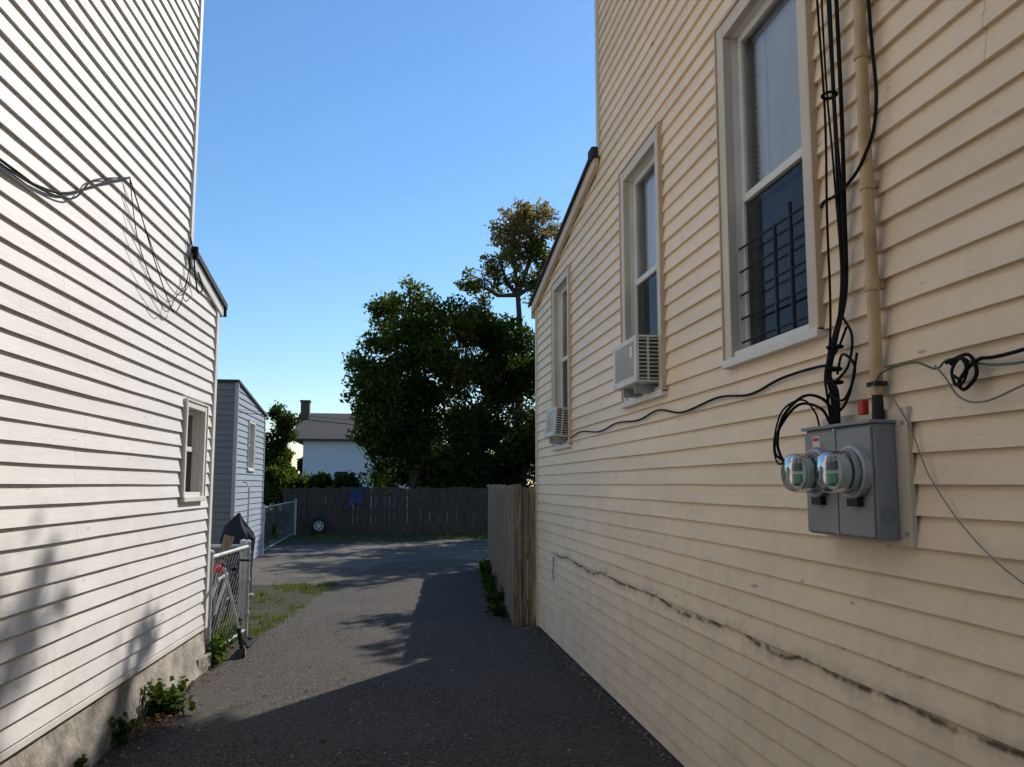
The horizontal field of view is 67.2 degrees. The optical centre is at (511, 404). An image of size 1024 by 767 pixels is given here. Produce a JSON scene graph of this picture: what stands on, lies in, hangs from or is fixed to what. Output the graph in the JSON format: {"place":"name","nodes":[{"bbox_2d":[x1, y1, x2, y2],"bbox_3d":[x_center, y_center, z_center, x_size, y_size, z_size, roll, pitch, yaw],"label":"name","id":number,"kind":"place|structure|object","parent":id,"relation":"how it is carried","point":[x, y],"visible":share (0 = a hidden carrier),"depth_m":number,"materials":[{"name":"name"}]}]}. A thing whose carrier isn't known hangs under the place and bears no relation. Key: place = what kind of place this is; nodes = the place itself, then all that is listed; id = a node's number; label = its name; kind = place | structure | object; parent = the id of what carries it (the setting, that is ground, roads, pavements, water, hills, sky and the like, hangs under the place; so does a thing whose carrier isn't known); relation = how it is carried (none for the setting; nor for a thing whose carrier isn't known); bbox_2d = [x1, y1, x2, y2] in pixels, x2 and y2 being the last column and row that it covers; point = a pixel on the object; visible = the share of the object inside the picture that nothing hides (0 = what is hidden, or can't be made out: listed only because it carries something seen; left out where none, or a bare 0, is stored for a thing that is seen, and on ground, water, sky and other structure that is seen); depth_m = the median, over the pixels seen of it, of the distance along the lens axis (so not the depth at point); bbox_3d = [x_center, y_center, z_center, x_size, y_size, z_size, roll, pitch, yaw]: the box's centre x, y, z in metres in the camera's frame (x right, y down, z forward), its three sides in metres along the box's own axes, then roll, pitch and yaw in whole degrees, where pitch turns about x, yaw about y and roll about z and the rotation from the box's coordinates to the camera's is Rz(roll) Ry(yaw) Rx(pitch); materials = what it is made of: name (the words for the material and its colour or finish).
{"place":"outdoors","nodes":[
{"label":"outdoors","id":0,"kind":"place"},
{"bbox_2d":[211,581,337,659],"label":"grass","id":1,"kind":"structure","parent":0,"point":[285,587],"depth_m":10.07,"materials":[{"name":"green plant"}]},
{"bbox_2d":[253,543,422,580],"bbox_3d":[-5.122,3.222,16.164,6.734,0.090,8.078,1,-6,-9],"label":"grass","id":2,"kind":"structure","parent":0,"point":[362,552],"depth_m":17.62,"materials":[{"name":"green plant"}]},
{"bbox_2d":[302,441,434,508],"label":"walls","id":3,"kind":"structure","parent":0,"point":[330,457],"depth_m":43.91,"materials":[{"name":"white paint"}]},
{"bbox_2d":[335,472,376,486],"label":"windows","id":4,"kind":"structure","parent":3,"relation":"attached to","point":[337,473],"depth_m":43.82,"materials":[{"name":"black glass"}]},
{"bbox_2d":[294,413,442,444],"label":"roof","id":5,"kind":"structure","parent":3,"relation":"on","point":[310,430],"depth_m":44.93,"materials":[{"name":"grey"}]},
{"bbox_2d":[300,400,310,418],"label":"chimney","id":6,"kind":"object","parent":5,"relation":"on","point":[305,408],"visible":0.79,"depth_m":46.06,"materials":[{"name":"brick"}]},
{"bbox_2d":[211,499,527,668],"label":"ground","id":7,"kind":"structure","parent":0,"point":[289,601],"depth_m":11.43,"materials":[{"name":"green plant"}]},
{"bbox_2d":[0,630,210,766],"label":"foundation","id":8,"kind":"object","parent":7,"relation":"on","point":[87,730],"visible":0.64,"depth_m":4.61,"materials":[{"name":"concrete"}]},
{"bbox_2d":[0,0,219,761],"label":"corner posts","id":9,"kind":"object","parent":8,"relation":"on","point":[23,742],"visible":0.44,"depth_m":6.25,"materials":[{"name":"white wood"}]},
{"bbox_2d":[203,628,228,640],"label":"weed plant","id":10,"kind":"object","parent":7,"relation":"on","point":[221,636],"visible":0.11,"depth_m":7.24,"materials":[{"name":"green plant"}]},
{"bbox_2d":[203,630,234,665],"bbox_3d":[-2.672,2.160,6.883,0.404,0.313,0.388,1,-6,-9],"label":"weed plant","id":11,"kind":"object","parent":7,"relation":"on","point":[216,645],"visible":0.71,"depth_m":6.82,"materials":[{"name":"green plant"}]},
{"bbox_2d":[213,534,233,589],"bbox_3d":[-3.189,1.848,8.049,0.530,1.193,0.422,1,-6,-9],"label":"leaning scrap lumber","id":12,"kind":"object","parent":7,"relation":"on","point":[227,542],"visible":0.14,"depth_m":8.06,"materials":[{"name":"brown wood"}]},
{"bbox_2d":[203,557,249,633],"bbox_3d":[-2.886,1.940,7.494,0.402,0.864,1.454,9,-7,-8],"label":"bicycle","id":13,"kind":"object","parent":7,"relation":"on","point":[220,598],"visible":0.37,"depth_m":7.63,"materials":[{"name":"metal"}]},
{"bbox_2d":[204,539,250,652],"bbox_3d":[-2.757,1.868,7.502,0.074,1.015,1.347,0,-6,-4],"label":"chain link fence","id":14,"kind":"object","parent":7,"relation":"on","point":[246,548],"visible":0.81,"depth_m":7.61,"materials":[{"name":"metal"}]},
{"bbox_2d":[214,617,241,645],"bbox_3d":[-2.839,2.253,7.651,0.413,0.297,0.326,-3,-7,29],"label":"weed plant","id":15,"kind":"object","parent":7,"relation":"on","point":[233,626],"visible":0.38,"depth_m":7.66,"materials":[{"name":"green plant"}]},
{"bbox_2d":[211,539,245,629],"bbox_3d":[-3.749,1.935,8.158,1.826,1.015,0.073,0,-6,-2],"label":"chain link fence","id":16,"kind":"object","parent":7,"relation":"on","point":[242,541],"visible":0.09,"depth_m":8.18,"materials":[{"name":"metal"}]},
{"bbox_2d":[217,513,255,594],"bbox_3d":[-3.788,2.086,10.584,0.494,1.210,0.343,1,-6,-9],"label":"covered grill","id":17,"kind":"object","parent":7,"relation":"on","point":[237,528],"visible":0.52,"depth_m":10.51,"materials":[{"name":"fabric"}]},
{"bbox_2d":[237,481,253,597],"bbox_3d":[-3.785,1.915,11.014,0.240,1.640,0.240,1,-6,-9],"label":"garden pole","id":18,"kind":"object","parent":7,"relation":"on","point":[251,595],"visible":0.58,"depth_m":11.04,"materials":[{"name":"metal"}]},
{"bbox_2d":[263,478,290,547],"bbox_3d":[-6.846,2.857,21.289,1.224,1.893,4.779,1,-6,-12],"label":"shrub","id":19,"kind":"object","parent":7,"relation":"on","point":[268,494],"visible":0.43,"depth_m":22.27,"materials":[{"name":"green plant"}]},
{"bbox_2d":[261,499,296,554],"bbox_3d":[-6.280,3.196,21.022,0.074,1.135,6.974,1,-6,-10],"label":"chain link fence","id":20,"kind":"object","parent":7,"relation":"on","point":[264,517],"visible":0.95,"depth_m":19.99,"materials":[{"name":"metal"}]},
{"bbox_2d":[264,400,301,508],"bbox_3d":[-9.851,2.369,31.979,2.182,5.147,2.274,1,-6,-9],"label":"cedar tree","id":21,"kind":"object","parent":7,"relation":"on","point":[277,450],"visible":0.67,"depth_m":31.74,"materials":[{"name":"green plant"}]},
{"bbox_2d":[309,516,328,534],"bbox_3d":[-6.088,3.801,24.295,0.595,0.594,0.199,1,-6,-9],"label":"spare tire","id":22,"kind":"object","parent":7,"relation":"on","point":[320,519],"visible":0.99,"depth_m":24.24,"materials":[{"name":"rubber"}]},
{"bbox_2d":[267,531,487,543],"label":"grass","id":23,"kind":"structure","parent":7,"relation":"on","point":[365,538],"depth_m":22.99,"materials":[{"name":"green plant"}]},
{"bbox_2d":[264,407,534,524],"bbox_3d":[-4.393,2.211,29.426,14.905,4.872,5.807,4,-7,-31],"label":"hedge","id":24,"kind":"object","parent":7,"relation":"on","point":[281,480],"visible":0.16,"depth_m":26.40,"materials":[{"name":"green plant"}]},
{"bbox_2d":[282,486,527,534],"bbox_3d":[0.292,3.483,25.794,15.445,1.540,0.155,1,-6,-9],"label":"wooden fence","id":25,"kind":"object","parent":7,"relation":"on","point":[380,515],"visible":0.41,"depth_m":25.07,"materials":[{"name":"grey wood"}]},
{"bbox_2d":[347,486,362,507],"bbox_3d":[-5.029,2.954,24.761,0.515,0.700,0.118,1,-6,-9],"label":"blue tarp","id":26,"kind":"object","parent":25,"relation":"attached to","point":[357,495],"visible":1,"depth_m":24.76,"materials":[{"name":"blue plastic"}]},
{"bbox_2d":[283,410,529,478],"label":"distant trees","id":27,"kind":"object","parent":7,"relation":"on","point":[299,465],"depth_m":59.73,"materials":[{"name":"green plant"}]},
{"bbox_2d":[339,274,518,505],"bbox_3d":[-2.934,-0.108,28.527,6.729,9.381,4.684,1,-6,-9],"label":"maple tree","id":28,"kind":"object","parent":7,"relation":"on","point":[401,389],"visible":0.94,"depth_m":27.75,"materials":[{"name":"green plant"}]},
{"bbox_2d":[446,196,560,501],"bbox_3d":[0.257,-1.820,30.117,5.656,13.214,4.673,1,-6,-9],"label":"oak tree","id":29,"kind":"object","parent":7,"relation":"on","point":[512,452],"visible":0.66,"depth_m":29.80,"materials":[{"name":"green plant"}]},
{"bbox_2d":[488,484,526,624],"bbox_3d":[-0.151,2.026,11.887,0.155,1.600,6.182,0,-6,-5],"label":"wooden fence","id":30,"kind":"object","parent":7,"relation":"on","point":[500,526],"visible":0.83,"depth_m":10.23,"materials":[{"name":"brown wood"}]},
{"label":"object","id":31,"kind":"object","parent":7,"relation":"on","visible":0},
{"bbox_2d":[187,409,199,491],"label":"jambs","id":32,"kind":"object","parent":31,"relation":"attached to","point":[196,453],"visible":0.11,"depth_m":6.54,"materials":[{"name":"white wood"}]},
{"bbox_2d":[187,410,195,491],"bbox_3d":[-2.697,0.372,6.298,0.070,0.675,0.470,1,-6,-6],"label":"sash","id":33,"kind":"object","parent":32,"relation":"attached to","point":[192,414],"visible":0.35,"depth_m":6.51,"materials":[{"name":"white wood"}]},
{"bbox_2d":[185,452,191,491],"bbox_3d":[-2.682,0.543,6.282,0.001,0.332,0.434,1,-6,-6],"label":"pane","id":34,"kind":"object","parent":33,"relation":"in","point":[188,472],"visible":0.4,"depth_m":6.43,"materials":[{"name":"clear glass"}]},
{"bbox_2d":[252,539,487,585],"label":"gravel parking lot","id":35,"kind":"structure","parent":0,"point":[355,560],"depth_m":16.84,"materials":[{"name":"grey gravel"}]},
{"bbox_2d":[211,382,234,564],"bbox_3d":[-7.437,1.272,13.961,4.600,3.480,0.030,1,-6,-9],"label":"front siding","id":36,"kind":"object","parent":35,"relation":"on","point":[223,460],"visible":0.05,"depth_m":14.31,"materials":[{"name":"grey plastic"}]},
{"bbox_2d":[230,382,265,555],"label":"corner posts","id":37,"kind":"object","parent":35,"relation":"on","point":[235,442],"visible":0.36,"depth_m":14.38,"materials":[{"name":"white plastic"}]},
{"bbox_2d":[217,379,267,416],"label":"roof","id":38,"kind":"structure","parent":37,"relation":"on","point":[251,397],"depth_m":15.04,"materials":[{"name":"grey metal"}]},
{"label":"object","id":39,"kind":"object","parent":37,"relation":"attached to","visible":0},
{"bbox_2d":[250,424,252,467],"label":"jambs","id":40,"kind":"object","parent":39,"relation":"attached to","point":[251,446],"visible":0.23,"depth_m":16.18,"materials":[{"name":"white wood"}]},
{"bbox_2d":[249,425,250,467],"bbox_3d":[-5.477,0.840,15.896,0.070,0.905,0.580,1,-6,-9],"label":"sash","id":41,"kind":"object","parent":40,"relation":"attached to","point":[249,446],"visible":0.23,"depth_m":16.15,"materials":[{"name":"white wood"}]},
{"bbox_2d":[235,386,264,558],"bbox_3d":[-5.404,1.470,15.893,0.030,3.480,3.200,1,-6,-9],"label":"side siding","id":42,"kind":"object","parent":35,"relation":"on","point":[254,480],"visible":0.79,"depth_m":15.90,"materials":[{"name":"blue plastic"}]},
{"bbox_2d":[239,409,534,434],"bbox_3d":[-0.802,0.442,17.132,10.160,0.387,0.106,4,-7,-31],"label":"overhead wire","id":43,"kind":"object","parent":42,"relation":"attached to","point":[379,422],"visible":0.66,"depth_m":15.86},
{"bbox_3d":[-5.428,1.328,15.853,0.150,0.075,0.724,1,-6,-9],"label":"sill","id":44,"kind":"object","parent":42,"relation":"attached to","visible":0},
{"bbox_2d":[246,419,255,469],"bbox_3d":[-5.383,0.829,15.911,0.042,1.024,0.724,1,-6,-9],"label":"channel","id":45,"kind":"object","parent":44,"relation":"on","point":[248,438],"visible":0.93,"depth_m":15.58,"materials":[{"name":"white wood"}]},
{"bbox_2d":[248,420,255,469],"bbox_3d":[-5.391,0.829,15.910,0.044,1.000,0.700,1,-6,-9],"label":"casing","id":46,"kind":"object","parent":45,"relation":"attached to","point":[253,423],"visible":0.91,"depth_m":16.19,"materials":[{"name":"white wood"}]},
{"bbox_2d":[96,536,674,766],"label":"fallen leaves","id":47,"kind":"object","parent":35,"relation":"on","point":[123,754],"visible":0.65,"depth_m":5.19,"materials":[{"name":"brown plant"}]},
{"bbox_2d":[92,559,684,766],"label":"asphalt driveway","id":48,"kind":"structure","parent":0,"point":[585,731],"depth_m":5.81,"materials":[{"name":"grey asphalt"}]},
{"bbox_2d":[73,754,88,766],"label":"weed plant","id":49,"kind":"object","parent":48,"relation":"on","point":[80,762],"visible":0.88,"depth_m":4.19,"materials":[{"name":"green plant"}]},
{"bbox_2d":[109,711,142,745],"bbox_3d":[-2.369,1.988,4.721,0.195,0.210,0.138,1,-6,-9],"label":"weed plant","id":50,"kind":"object","parent":48,"relation":"on","point":[120,736],"visible":0.98,"depth_m":4.72,"materials":[{"name":"green plant"}]},
{"bbox_2d":[141,676,195,716],"bbox_3d":[-2.426,2.030,5.353,0.328,0.294,0.372,-5,-8,41],"label":"weed plant","id":51,"kind":"object","parent":48,"relation":"on","point":[165,702],"visible":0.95,"depth_m":5.32,"materials":[{"name":"green plant"}]},
{"bbox_2d":[179,676,189,690],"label":"weed plant","id":52,"kind":"object","parent":48,"relation":"on","point":[183,681],"visible":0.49,"depth_m":5.95,"materials":[{"name":"green plant"}]},
{"bbox_2d":[221,563,254,657],"bbox_3d":[-2.615,1.923,7.260,0.293,0.865,0.817,1,-6,-9],"label":"kick scooter","id":53,"kind":"object","parent":48,"relation":"on","point":[245,644],"visible":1,"depth_m":7.13,"materials":[{"name":"metal"}]},
{"bbox_2d":[126,624,671,766],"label":"gravel grit","id":54,"kind":"object","parent":48,"relation":"on","point":[633,724],"visible":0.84,"depth_m":5.60,"materials":[{"name":"gravel"}]},
{"bbox_2d":[478,560,491,579],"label":"weed plant","id":55,"kind":"object","parent":48,"relation":"on","point":[484,566],"visible":0.69,"depth_m":12.60,"materials":[{"name":"green plant"}]},
{"bbox_2d":[479,556,491,572],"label":"weed plant","id":56,"kind":"object","parent":48,"relation":"on","point":[488,565],"visible":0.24,"depth_m":13.41,"materials":[{"name":"green plant"}]},
{"bbox_2d":[478,569,496,588],"bbox_3d":[-0.392,2.664,11.757,0.230,0.303,0.330,-4,-7,32],"label":"weed plant","id":57,"kind":"object","parent":48,"relation":"on","point":[486,577],"visible":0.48,"depth_m":11.79,"materials":[{"name":"green plant"}]},
{"bbox_2d":[484,575,497,594],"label":"weed plant","id":58,"kind":"object","parent":48,"relation":"on","point":[490,585],"visible":0.96,"depth_m":11.07,"materials":[{"name":"green plant"}]},
{"bbox_2d":[483,586,503,604],"bbox_3d":[-0.197,2.542,10.255,0.384,0.245,0.210,1,-6,-9],"label":"weed plant","id":59,"kind":"object","parent":48,"relation":"on","point":[496,598],"visible":0.97,"depth_m":10.25,"materials":[{"name":"green plant"}]},
{"bbox_2d":[485,604,506,616],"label":"weed plant","id":60,"kind":"object","parent":48,"relation":"on","point":[497,609],"visible":1,"depth_m":9.35,"materials":[{"name":"green plant"}]},
{"bbox_2d":[512,484,535,625],"bbox_3d":[0.149,1.718,8.896,0.292,1.601,0.190,1,-6,-9],"label":"wooden fence","id":61,"kind":"object","parent":48,"relation":"on","point":[516,557],"visible":0.8,"depth_m":8.82,"materials":[{"name":"brown wood"}]},
{"bbox_2d":[193,0,595,485],"label":"sky","id":62,"kind":"structure","parent":0,"point":[347,150],"materials":[{"name":"blue"}]},
{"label":"rear walls","id":63,"kind":"object","parent":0,"visible":0},
{"bbox_2d":[557,281,566,406],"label":"jambs","id":64,"kind":"object","parent":63,"relation":"attached to","point":[559,339],"visible":0.12,"depth_m":8.01,"materials":[{"name":"white wood"}]},
{"bbox_2d":[561,285,566,406],"bbox_3d":[0.587,-0.428,7.679,0.070,1.590,0.620,1,-6,-9],"label":"sash","id":65,"kind":"object","parent":64,"relation":"attached to","point":[563,356],"visible":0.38,"depth_m":7.97,"materials":[{"name":"white wood"}]},
{"bbox_2d":[529,158,599,305],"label":"roof","id":66,"kind":"structure","parent":63,"relation":"on","point":[579,184],"depth_m":7.51,"materials":[{"name":"black"}]},
{"bbox_2d":[531,157,598,318],"bbox_3d":[3.636,-1.499,8.267,6.440,0.750,2.935,1,-6,-9],"label":"rake board","id":67,"kind":"object","parent":66,"relation":"attached to","point":[583,190],"visible":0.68,"depth_m":7.38,"materials":[{"name":"white wood"}]},
{"bbox_2d":[588,146,598,162],"bbox_3d":[0.677,-2.086,6.418,0.070,0.100,0.130,1,-6,-9],"label":"flashing","id":68,"kind":"object","parent":66,"relation":"on","point":[592,152],"visible":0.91,"depth_m":6.36,"materials":[{"name":"black metal"}]},
{"bbox_2d":[535,0,600,625],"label":"corner posts","id":69,"kind":"object","parent":63,"relation":"attached to","point":[597,76],"visible":0.24,"depth_m":8.73,"materials":[{"name":"white wood"}]},
{"bbox_2d":[730,0,781,349],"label":"jambs","id":70,"kind":"object","parent":63,"relation":"attached to","point":[752,114],"visible":0.12,"depth_m":3.90,"materials":[{"name":"white wood"}]},
{"bbox_2d":[737,0,801,346],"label":"sash","id":71,"kind":"object","parent":70,"relation":"attached to","point":[779,171],"visible":0.47,"depth_m":3.84,"materials":[{"name":"white wood"}]},
{"bbox_2d":[746,160,808,345],"bbox_3d":[1.224,-0.667,3.484,0.001,0.749,0.674,1,-6,-9],"label":"pane","id":72,"kind":"object","parent":71,"relation":"in","point":[766,208],"visible":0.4,"depth_m":3.55,"materials":[{"name":"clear glass"}]},
{"bbox_2d":[751,0,801,182],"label":"blinds","id":73,"kind":"object","parent":70,"relation":"attached to","point":[776,89],"visible":0.36,"depth_m":3.69,"materials":[{"name":"white fabric"}]},
{"bbox_2d":[537,0,1023,766],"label":"siding","id":74,"kind":"object","parent":63,"relation":"attached to","point":[707,598],"visible":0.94,"depth_m":3.08,"materials":[{"name":"beige plastic"}]},
{"bbox_2d":[552,267,568,446],"bbox_3d":[0.501,-0.450,7.668,0.044,1.700,0.770,1,-6,-9],"label":"casing","id":75,"kind":"object","parent":74,"relation":"attached to","point":[562,279],"visible":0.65,"depth_m":7.97,"materials":[{"name":"white wood"}]},
{"bbox_2d":[551,264,572,446],"bbox_3d":[0.493,-0.450,7.666,0.042,1.724,0.794,1,-6,-9],"label":"channel","id":76,"kind":"object","parent":74,"relation":"attached to","point":[570,379],"visible":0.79,"depth_m":7.29,"materials":[{"name":"white wood"}]},
{"bbox_2d":[551,440,572,450],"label":"sill","id":77,"kind":"structure","parent":74,"relation":"attached to","point":[561,447],"depth_m":7.47,"materials":[{"name":"white wood"}]},
{"bbox_2d":[544,406,567,444],"bbox_3d":[0.508,0.215,7.524,0.292,0.335,0.680,6,-7,-8],"label":"window air conditioner","id":78,"kind":"object","parent":77,"relation":"on","point":[556,428],"depth_m":7.33,"materials":[{"name":"plastic"}]},
{"bbox_2d":[563,361,567,407],"bbox_3d":[0.573,-0.050,7.638,0.001,0.829,0.584,1,-6,-9],"label":"pane","id":79,"kind":"object","parent":77,"relation":"on","point":[565,393],"visible":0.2,"depth_m":7.84,"materials":[{"name":"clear glass"}]},
{"bbox_2d":[620,127,661,401],"bbox_3d":[0.885,-0.901,5.230,0.044,1.700,0.830,1,-6,-9],"label":"casing","id":80,"kind":"object","parent":74,"relation":"attached to","point":[649,145],"visible":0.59,"depth_m":5.54,"materials":[{"name":"white wood"}]},
{"bbox_2d":[618,121,668,402],"bbox_3d":[0.876,-0.901,5.229,0.042,1.724,0.854,1,-6,-9],"label":"channel","id":81,"kind":"object","parent":74,"relation":"attached to","point":[662,279],"visible":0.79,"depth_m":4.83,"materials":[{"name":"white wood"}]},
{"bbox_2d":[621,386,667,408],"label":"sill","id":82,"kind":"structure","parent":74,"relation":"attached to","point":[657,393],"depth_m":5.03,"materials":[{"name":"white wood"}]},
{"bbox_2d":[613,335,658,397],"bbox_3d":[0.881,-0.237,5.065,0.302,0.355,0.740,1,-6,-9],"label":"window air conditioner","id":83,"kind":"object","parent":82,"relation":"on","point":[635,368],"depth_m":4.88,"materials":[{"name":"plastic"}]},
{"bbox_2d":[638,272,657,334],"bbox_3d":[0.956,-0.486,5.199,0.001,0.799,0.644,1,-6,-9],"label":"pane","id":84,"kind":"object","parent":82,"relation":"on","point":[647,309],"visible":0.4,"depth_m":5.32,"materials":[{"name":"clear glass"}]},
{"bbox_2d":[716,0,816,359],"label":"casing","id":85,"kind":"object","parent":74,"relation":"attached to","point":[735,18],"visible":0.64,"depth_m":3.83,"materials":[{"name":"white wood"}]},
{"bbox_2d":[713,0,826,360],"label":"channel","id":86,"kind":"object","parent":74,"relation":"attached to","point":[819,258],"visible":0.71,"depth_m":3.09,"materials":[{"name":"white wood"}]},
{"bbox_2d":[721,324,827,369],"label":"sill","id":87,"kind":"structure","parent":74,"relation":"attached to","point":[796,337],"depth_m":3.34,"materials":[{"name":"white wood"}]},
{"bbox_2d":[738,201,807,343],"bbox_3d":[1.184,-0.609,3.472,0.016,0.600,0.690,1,-6,-9],"label":"window guard","id":88,"kind":"object","parent":87,"relation":"on","point":[790,269],"visible":0.64,"depth_m":3.43,"materials":[{"name":"black paint"}]},
{"bbox_2d":[552,0,1023,583],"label":"utility cables","id":89,"kind":"object","parent":74,"relation":"attached to","point":[832,348],"visible":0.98,"depth_m":2.83,"materials":[{"name":"black rubber"}]},
{"bbox_2d":[781,406,917,546],"bbox_3d":[1.141,0.252,2.698,0.230,0.450,0.495,1,-6,-9],"label":"electric meter box","id":90,"kind":"object","parent":74,"relation":"attached to","point":[852,476],"visible":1,"depth_m":2.55,"materials":[{"name":"grey paint"}]},
{"bbox_2d":[805,426,876,537],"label":"door panels","id":91,"kind":"structure","parent":90,"relation":"in","point":[832,517],"depth_m":2.68,"materials":[{"name":"grey paint"}]},
{"bbox_2d":[853,0,887,418],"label":"electrical conduit","id":92,"kind":"object","parent":74,"relation":"attached to","point":[873,284],"visible":0.98,"depth_m":2.66,"materials":[{"name":"metal"}]},
{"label":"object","id":93,"kind":"object","parent":63,"relation":"attached to","visible":0},
{"bbox_2d":[628,149,654,336],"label":"jambs","id":94,"kind":"object","parent":93,"relation":"attached to","point":[642,228],"visible":0.11,"depth_m":5.61,"materials":[{"name":"white wood"}]},
{"bbox_2d":[633,157,656,334],"bbox_3d":[0.971,-0.879,5.242,0.070,1.590,0.680,1,-6,-9],"label":"sash","id":95,"kind":"object","parent":94,"relation":"attached to","point":[649,273],"visible":0.34,"depth_m":5.55,"materials":[{"name":"white wood"}]},
{"bbox_2d":[643,168,655,271],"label":"blinds","id":96,"kind":"object","parent":94,"relation":"attached to","point":[649,199],"visible":0.37,"depth_m":5.50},
{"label":"rear walls","id":97,"kind":"object","parent":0,"visible":0},
{"bbox_2d":[0,0,216,752],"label":"siding","id":98,"kind":"object","parent":97,"relation":"attached to","point":[103,541],"visible":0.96,"depth_m":4.42,"materials":[{"name":"white plastic"}]},
{"bbox_2d":[0,158,202,312],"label":"wall cables","id":99,"kind":"object","parent":98,"relation":"attached to","point":[195,249],"depth_m":4.87,"materials":[{"name":"black rubber"}]},
{"bbox_2d":[179,492,205,501],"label":"sill","id":100,"kind":"structure","parent":98,"relation":"attached to","point":[192,496],"depth_m":6.23,"materials":[{"name":"white wood"}]},
{"bbox_2d":[178,398,208,498],"bbox_3d":[-2.602,0.366,6.309,0.042,0.784,0.594,1,-6,-6],"label":"channel","id":101,"kind":"object","parent":100,"relation":"on","point":[183,448],"visible":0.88,"depth_m":6.03,"materials":[{"name":"white wood"}]},
{"bbox_2d":[184,400,206,496],"bbox_3d":[-2.611,0.366,6.308,0.044,0.760,0.570,1,-6,-6],"label":"casing","id":102,"kind":"object","parent":101,"relation":"attached to","point":[202,409],"visible":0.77,"depth_m":6.53,"materials":[{"name":"white wood"}]},
{"bbox_2d":[188,253,227,316],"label":"roof","id":103,"kind":"structure","parent":97,"relation":"on","point":[200,260],"depth_m":6.69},
{"bbox_2d":[190,253,223,316],"bbox_3d":[-2.611,-1.014,6.622,0.020,0.310,0.970,1,-6,-6],"label":"rake board","id":104,"kind":"object","parent":103,"relation":"attached to","point":[212,295],"visible":1,"depth_m":6.60,"materials":[{"name":"white wood"}]}
]}

